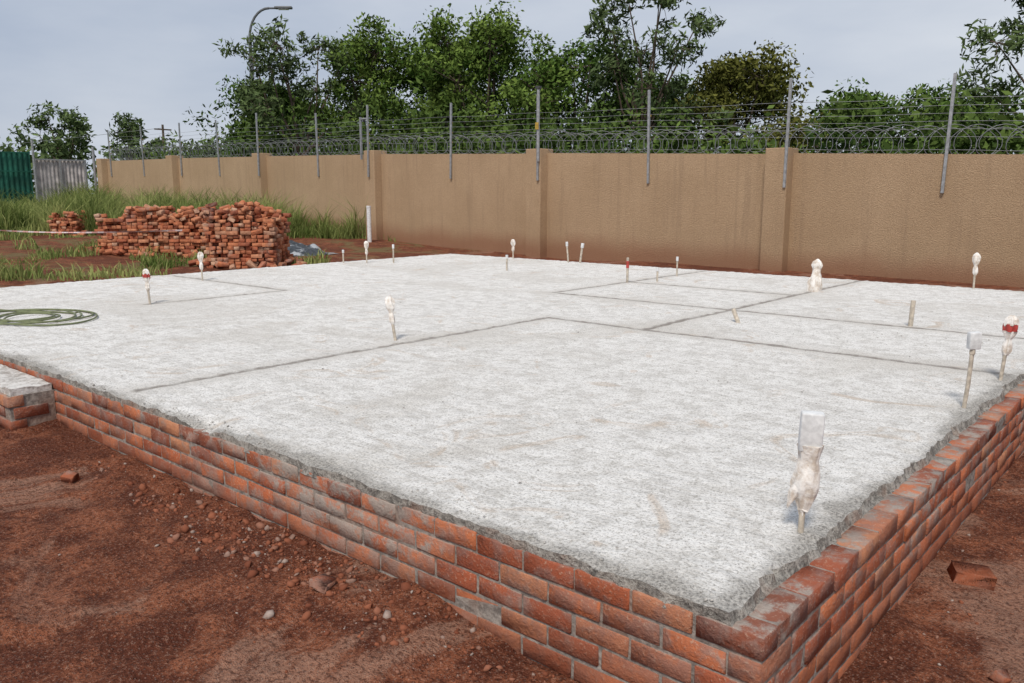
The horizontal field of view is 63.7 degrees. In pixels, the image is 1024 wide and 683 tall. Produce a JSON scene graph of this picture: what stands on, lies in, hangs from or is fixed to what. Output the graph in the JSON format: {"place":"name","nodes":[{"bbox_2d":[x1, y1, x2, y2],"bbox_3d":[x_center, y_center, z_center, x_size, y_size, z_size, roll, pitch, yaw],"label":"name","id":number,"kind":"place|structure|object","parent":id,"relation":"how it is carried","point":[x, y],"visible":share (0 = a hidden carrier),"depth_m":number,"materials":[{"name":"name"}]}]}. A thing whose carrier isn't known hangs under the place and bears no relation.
{"place":"outdoors","nodes":[
{"label":"outdoors","id":0,"kind":"place"},
{"bbox_2d":[0,194,1023,682],"bbox_3d":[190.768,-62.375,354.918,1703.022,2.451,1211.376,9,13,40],"label":"ground","id":1,"kind":"structure","parent":0,"point":[180,626],"depth_m":3.44,"materials":[{"name":"red soil"}]},
{"bbox_2d":[0,151,33,203],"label":"green sheet fence","id":2,"kind":"object","parent":1,"relation":"on","point":[15,173],"visible":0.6,"depth_m":34.78,"materials":[{"name":"green metal"}]},
{"bbox_2d":[30,140,38,199],"bbox_3d":[-20.243,-7.015,34.989,0.092,3.000,0.092,-5,11,-26],"label":"gate post","id":3,"kind":"object","parent":1,"relation":"on","point":[34,170],"visible":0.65,"depth_m":34.92,"materials":[{"name":"metal"}]},
{"bbox_2d":[7,100,96,177],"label":"slender tree","id":4,"kind":"object","parent":1,"relation":"on","point":[75,127],"visible":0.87,"depth_m":57.13,"materials":[{"name":"green plant"}]},
{"bbox_2d":[35,158,88,200],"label":"sheet metal gate","id":5,"kind":"structure","parent":1,"relation":"on","point":[73,172],"depth_m":35.92,"materials":[{"name":"metal"}]},
{"bbox_2d":[47,210,92,235],"bbox_3d":[-12.522,-3.344,23.468,1.182,0.774,1.131,-2,10,-11],"label":"brick stack","id":6,"kind":"object","parent":1,"relation":"on","point":[56,224],"visible":0.84,"depth_m":23.16,"materials":[{"name":"brick"}]},
{"bbox_2d":[60,471,79,483],"bbox_3d":[-2.546,0.785,4.750,0.093,0.069,0.077,3,11,19],"label":"brick fragment","id":7,"kind":"object","parent":1,"relation":"on","point":[71,477],"visible":1,"depth_m":4.73,"materials":[{"name":"brick"}]},
{"bbox_2d":[91,147,97,188],"bbox_3d":[-18.430,-7.174,36.455,0.120,2.800,0.120,9,13,40],"label":"gate post","id":8,"kind":"object","parent":1,"relation":"on","point":[94,165],"visible":0.58,"depth_m":36.33,"materials":[{"name":"grey metal"}]},
{"bbox_2d":[105,112,167,160],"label":"slender tree","id":9,"kind":"object","parent":1,"relation":"on","point":[132,125],"visible":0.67,"depth_m":58.17,"materials":[{"name":"green plant"}]},
{"bbox_2d":[76,204,215,258],"bbox_3d":[-7.904,-2.487,18.665,3.885,1.238,1.891,2,10,10],"label":"brick stack","id":10,"kind":"object","parent":1,"relation":"on","point":[189,221],"visible":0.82,"depth_m":18.20,"materials":[{"name":"brick"}]},
{"bbox_2d":[0,229,181,232],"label":"barrier tape","id":11,"kind":"object","parent":10,"relation":"attached to","point":[92,232],"visible":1,"depth_m":17.60,"materials":[{"name":"white plastic"}]},
{"bbox_2d":[154,125,171,153],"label":"utility pole","id":12,"kind":"object","parent":1,"relation":"on","point":[162,129],"visible":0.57,"depth_m":52.20,"materials":[{"name":"wood"}]},
{"bbox_2d":[2,128,158,144],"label":"overhead cable","id":13,"kind":"object","parent":12,"relation":"attached to","point":[76,137],"visible":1,"depth_m":52.71,"materials":[{"name":"metal"}]},
{"bbox_2d":[0,178,395,281],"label":"tall grass","id":14,"kind":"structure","parent":1,"relation":"on","point":[18,215],"depth_m":23.72,"materials":[{"name":"green plant"}]},
{"bbox_2d":[188,200,306,269],"bbox_3d":[-5.388,-2.194,16.919,2.021,1.396,2.145,9,13,40],"label":"brick stack","id":15,"kind":"object","parent":1,"relation":"on","point":[242,234],"visible":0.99,"depth_m":16.42,"materials":[{"name":"brick"}]},
{"bbox_2d":[248,6,292,145],"bbox_3d":[-11.757,-11.331,40.660,2.286,9.850,0.310,0,10,-1],"label":"street lamp","id":16,"kind":"object","parent":1,"relation":"on","point":[268,8],"visible":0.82,"depth_m":39.81,"materials":[{"name":"metal"}]},
{"bbox_2d":[214,74,331,156],"bbox_3d":[-10.831,-8.969,38.019,5.451,6.342,6.499,9,13,40],"label":"broadleaf tree","id":17,"kind":"object","parent":1,"relation":"on","point":[286,103],"visible":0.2,"depth_m":36.34,"materials":[{"name":"green plant"}]},
{"bbox_2d":[212,14,370,155],"bbox_3d":[-9.184,-9.278,34.976,6.304,8.176,6.440,-6,12,-30],"label":"feathery tree","id":18,"kind":"object","parent":1,"relation":"on","point":[286,64],"visible":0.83,"depth_m":34.31,"materials":[{"name":"green plant"}]},
{"bbox_2d":[287,240,337,256],"bbox_3d":[-5.196,-2.259,19.825,1.700,0.353,1.300,9,13,40],"label":"plastic sheeting","id":19,"kind":"object","parent":1,"relation":"on","point":[296,249],"visible":0.61,"depth_m":19.49,"materials":[{"name":"grey plastic"}]},
{"bbox_2d":[308,573,336,593],"bbox_3d":[-0.788,1.007,3.438,0.085,0.068,0.095,3,11,16],"label":"brick fragment","id":20,"kind":"object","parent":1,"relation":"on","point":[322,583],"visible":0.97,"depth_m":3.41,"materials":[{"name":"brick"}]},
{"bbox_2d":[366,206,371,241],"bbox_3d":[-4.018,-3.261,23.184,0.129,1.100,0.129,9,13,40],"label":"white vent pipe","id":21,"kind":"object","parent":1,"relation":"on","point":[369,235],"visible":0.83,"depth_m":23.13,"materials":[{"name":"plastic"}]},
{"bbox_2d":[295,12,449,153],"bbox_3d":[-6.300,-9.937,37.079,6.201,8.904,6.399,9,13,40],"label":"broadleaf tree","id":22,"kind":"object","parent":1,"relation":"on","point":[366,53],"visible":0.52,"depth_m":35.42,"materials":[{"name":"green plant"}]},
{"bbox_2d":[96,147,798,271],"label":"wall piers","id":23,"kind":"object","parent":1,"relation":"on","point":[775,225],"depth_m":19.94,"materials":[{"name":"beige paint"}]},
{"bbox_2d":[101,73,1023,192],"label":"razor wire fence","id":24,"kind":"object","parent":23,"relation":"on","point":[787,130],"visible":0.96,"depth_m":18.79,"materials":[{"name":"metal"}]},
{"bbox_2d":[375,37,530,152],"bbox_3d":[-2.576,-9.806,37.690,7.799,8.614,7.188,9,13,40],"label":"broadleaf tree","id":25,"kind":"object","parent":1,"relation":"on","point":[416,84],"visible":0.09,"depth_m":36.57,"materials":[{"name":"green plant"}]},
{"bbox_2d":[391,0,591,153],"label":"broadleaf tree","id":26,"kind":"object","parent":1,"relation":"on","point":[491,47],"visible":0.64,"depth_m":33.31,"materials":[{"name":"green plant"}]},
{"bbox_2d":[0,132,1014,194],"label":"distant trees","id":27,"kind":"object","parent":1,"relation":"on","point":[9,148],"visible":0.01,"depth_m":92.08,"materials":[{"name":"green plant"}]},
{"bbox_2d":[0,254,1023,682],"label":"house foundation","id":28,"kind":"object","parent":1,"relation":"on","point":[902,492],"visible":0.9,"depth_m":4.63,"materials":[{"name":"concrete"}]},
{"bbox_2d":[0,308,97,325],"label":"garden hose","id":29,"kind":"object","parent":28,"relation":"on","point":[28,322],"visible":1,"depth_m":8.27,"materials":[{"name":"green rubber"}]},
{"bbox_2d":[142,269,150,303],"bbox_3d":[-4.182,-0.618,9.453,0.093,0.435,0.086,0,10,-3],"label":"electrical conduit stub","id":30,"kind":"object","parent":28,"relation":"on","point":[146,275],"visible":0.99,"depth_m":9.42,"materials":[{"name":"white plastic"}]},
{"bbox_2d":[197,252,203,280],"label":"electrical conduit stub","id":31,"kind":"object","parent":28,"relation":"on","point":[200,255],"visible":1,"depth_m":11.96,"materials":[{"name":"white plastic"}]},
{"bbox_2d":[364,241,368,262],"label":"electrical conduit stub","id":32,"kind":"object","parent":28,"relation":"on","point":[366,244],"visible":0.99,"depth_m":15.11,"materials":[{"name":"white plastic"}]},
{"bbox_2d":[385,296,396,340],"bbox_3d":[-1.044,-0.182,7.062,0.117,0.416,0.086,9,13,40],"label":"electrical conduit stub","id":33,"kind":"object","parent":28,"relation":"on","point":[390,304],"visible":1,"depth_m":7.03,"materials":[{"name":"white plastic"}]},
{"bbox_2d":[505,255,507,270],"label":"electrical conduit stub","id":34,"kind":"object","parent":28,"relation":"on","point":[506,256],"visible":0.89,"depth_m":13.57,"materials":[{"name":"white plastic"}]},
{"bbox_2d":[3,286,1021,601],"bbox_3d":[-0.949,-0.339,8.937,10.898,0.024,7.764,9,13,40],"label":"cement grit","id":35,"kind":"object","parent":28,"relation":"on","point":[449,474],"visible":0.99,"depth_m":4.44,"materials":[{"name":"grey concrete"}]},
{"bbox_2d":[510,239,514,258],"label":"electrical conduit stub","id":36,"kind":"object","parent":28,"relation":"on","point":[512,242],"visible":1,"depth_m":16.07,"materials":[{"name":"white plastic"}]},
{"bbox_2d":[565,242,568,261],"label":"electrical conduit stub","id":37,"kind":"object","parent":28,"relation":"on","point":[567,251],"visible":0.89,"depth_m":15.22,"materials":[{"name":"white plastic"}]},
{"bbox_2d":[579,243,583,262],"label":"electrical conduit stub","id":38,"kind":"object","parent":28,"relation":"on","point":[582,247],"visible":0.89,"depth_m":15.07,"materials":[{"name":"white plastic"}]},
{"bbox_2d":[626,258,628,282],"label":"electrical conduit stub","id":39,"kind":"object","parent":28,"relation":"on","point":[627,270],"visible":0.89,"depth_m":11.69,"materials":[{"name":"white plastic"}]},
{"bbox_2d":[676,257,678,275],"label":"electrical conduit stub","id":40,"kind":"object","parent":28,"relation":"on","point":[677,259],"visible":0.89,"depth_m":12.63,"materials":[{"name":"white plastic"}]},
{"bbox_2d":[731,308,739,322],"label":"pipe stub","id":41,"kind":"object","parent":28,"relation":"on","point":[735,315],"visible":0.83,"depth_m":8.06,"materials":[{"name":"white plastic"}]},
{"bbox_2d":[787,410,825,532],"bbox_3d":[1.078,0.496,3.023,0.110,0.493,0.087,9,13,40],"label":"electrical conduit stub","id":42,"kind":"object","parent":28,"relation":"on","point":[803,491],"visible":1,"depth_m":2.99,"materials":[{"name":"white plastic"}]},
{"bbox_2d":[806,259,822,291],"bbox_3d":[3.924,-0.846,10.675,0.194,0.455,0.162,9,13,40],"label":"electrical conduit stub","id":43,"kind":"object","parent":28,"relation":"on","point":[814,283],"visible":0.95,"depth_m":10.63,"materials":[{"name":"white plastic"}]},
{"bbox_2d":[908,300,915,326],"bbox_3d":[3.788,-0.249,7.812,0.053,0.283,0.043,9,13,40],"label":"pipe stub","id":44,"kind":"object","parent":28,"relation":"on","point":[911,313],"visible":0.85,"depth_m":7.79,"materials":[{"name":"white plastic"}]},
{"bbox_2d":[962,331,981,407],"bbox_3d":[2.684,0.181,4.820,0.072,0.484,0.049,0,10,1],"label":"electrical conduit stub","id":45,"kind":"object","parent":28,"relation":"on","point":[974,341],"visible":0.96,"depth_m":4.79,"materials":[{"name":"white plastic"}]},
{"bbox_2d":[972,252,980,288],"bbox_3d":[6.158,-0.927,10.956,0.103,0.513,0.075,5,11,25],"label":"electrical conduit stub","id":46,"kind":"object","parent":28,"relation":"on","point":[976,257],"visible":1,"depth_m":10.93,"materials":[{"name":"white plastic"}]},
{"bbox_2d":[998,315,1018,379],"bbox_3d":[3.347,0.055,5.557,0.100,0.474,0.083,9,13,40],"label":"electrical conduit stub","id":47,"kind":"object","parent":28,"relation":"on","point":[1010,327],"visible":1,"depth_m":5.53,"materials":[{"name":"white plastic"}]},
{"bbox_2d":[0,428,1023,682],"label":"rubble","id":48,"kind":"object","parent":1,"relation":"on","point":[268,614],"visible":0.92,"depth_m":3.67,"materials":[{"name":"stone"}]},
{"bbox_2d":[478,32,648,152],"bbox_3d":[2.229,-8.941,35.300,7.014,8.065,6.991,-3,11,-17],"label":"broadleaf tree","id":49,"kind":"object","parent":1,"relation":"on","point":[590,59],"visible":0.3,"depth_m":33.89,"materials":[{"name":"green plant"}]},
{"bbox_2d":[107,153,1023,287],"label":"boundary wall","id":50,"kind":"structure","parent":1,"relation":"on","point":[900,216],"depth_m":17.67,"materials":[{"name":"beige paint"}]},
{"bbox_2d":[128,77,1023,159],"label":"shrubs","id":51,"kind":"object","parent":1,"relation":"on","point":[1015,142],"visible":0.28,"depth_m":25.39,"materials":[{"name":"green plant"}]},
{"bbox_2d":[575,70,704,153],"bbox_3d":[5.426,-8.372,35.859,6.758,6.810,6.127,9,13,40],"label":"broadleaf tree","id":52,"kind":"object","parent":1,"relation":"on","point":[655,93],"visible":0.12,"depth_m":34.12,"materials":[{"name":"green plant"}]},
{"bbox_2d":[577,0,732,151],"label":"feathery tree","id":53,"kind":"object","parent":1,"relation":"on","point":[671,54],"visible":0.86,"depth_m":32.00,"materials":[{"name":"green plant"}]},
{"bbox_2d":[672,40,838,153],"bbox_3d":[9.687,-8.548,34.976,7.047,7.838,7.215,-1,10,-7],"label":"broadleaf tree","id":54,"kind":"object","parent":1,"relation":"on","point":[736,82],"visible":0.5,"depth_m":33.72,"materials":[{"name":"green plant"}]},
{"bbox_2d":[785,76,947,153],"bbox_3d":[15.212,-8.088,36.351,7.983,6.521,6.816,9,13,40],"label":"broadleaf tree","id":55,"kind":"object","parent":1,"relation":"on","point":[891,104],"visible":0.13,"depth_m":34.36,"materials":[{"name":"green plant"}]},
{"bbox_2d":[903,77,1023,153],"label":"broadleaf tree","id":56,"kind":"object","parent":1,"relation":"on","point":[947,101],"visible":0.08,"depth_m":33.79,"materials":[{"name":"green plant"}]},
{"bbox_2d":[946,560,997,590],"bbox_3d":[2.071,1.055,3.718,0.177,0.094,0.118,2,10,13],"label":"loose brick","id":57,"kind":"object","parent":1,"relation":"on","point":[976,575],"visible":1,"depth_m":3.68,"materials":[{"name":"brick"}]},
{"bbox_2d":[944,0,1023,118],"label":"feathery tree","id":58,"kind":"object","parent":1,"relation":"on","point":[984,36],"visible":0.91,"depth_m":28.93,"materials":[{"name":"green plant"}]},
{"bbox_2d":[988,668,1012,682],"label":"brick fragment","id":59,"kind":"object","parent":1,"relation":"on","point":[1002,675],"visible":1,"depth_m":2.96,"materials":[{"name":"brick"}]},
{"bbox_2d":[0,0,1023,189],"label":"sky","id":60,"kind":"structure","parent":0,"point":[155,61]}
]}

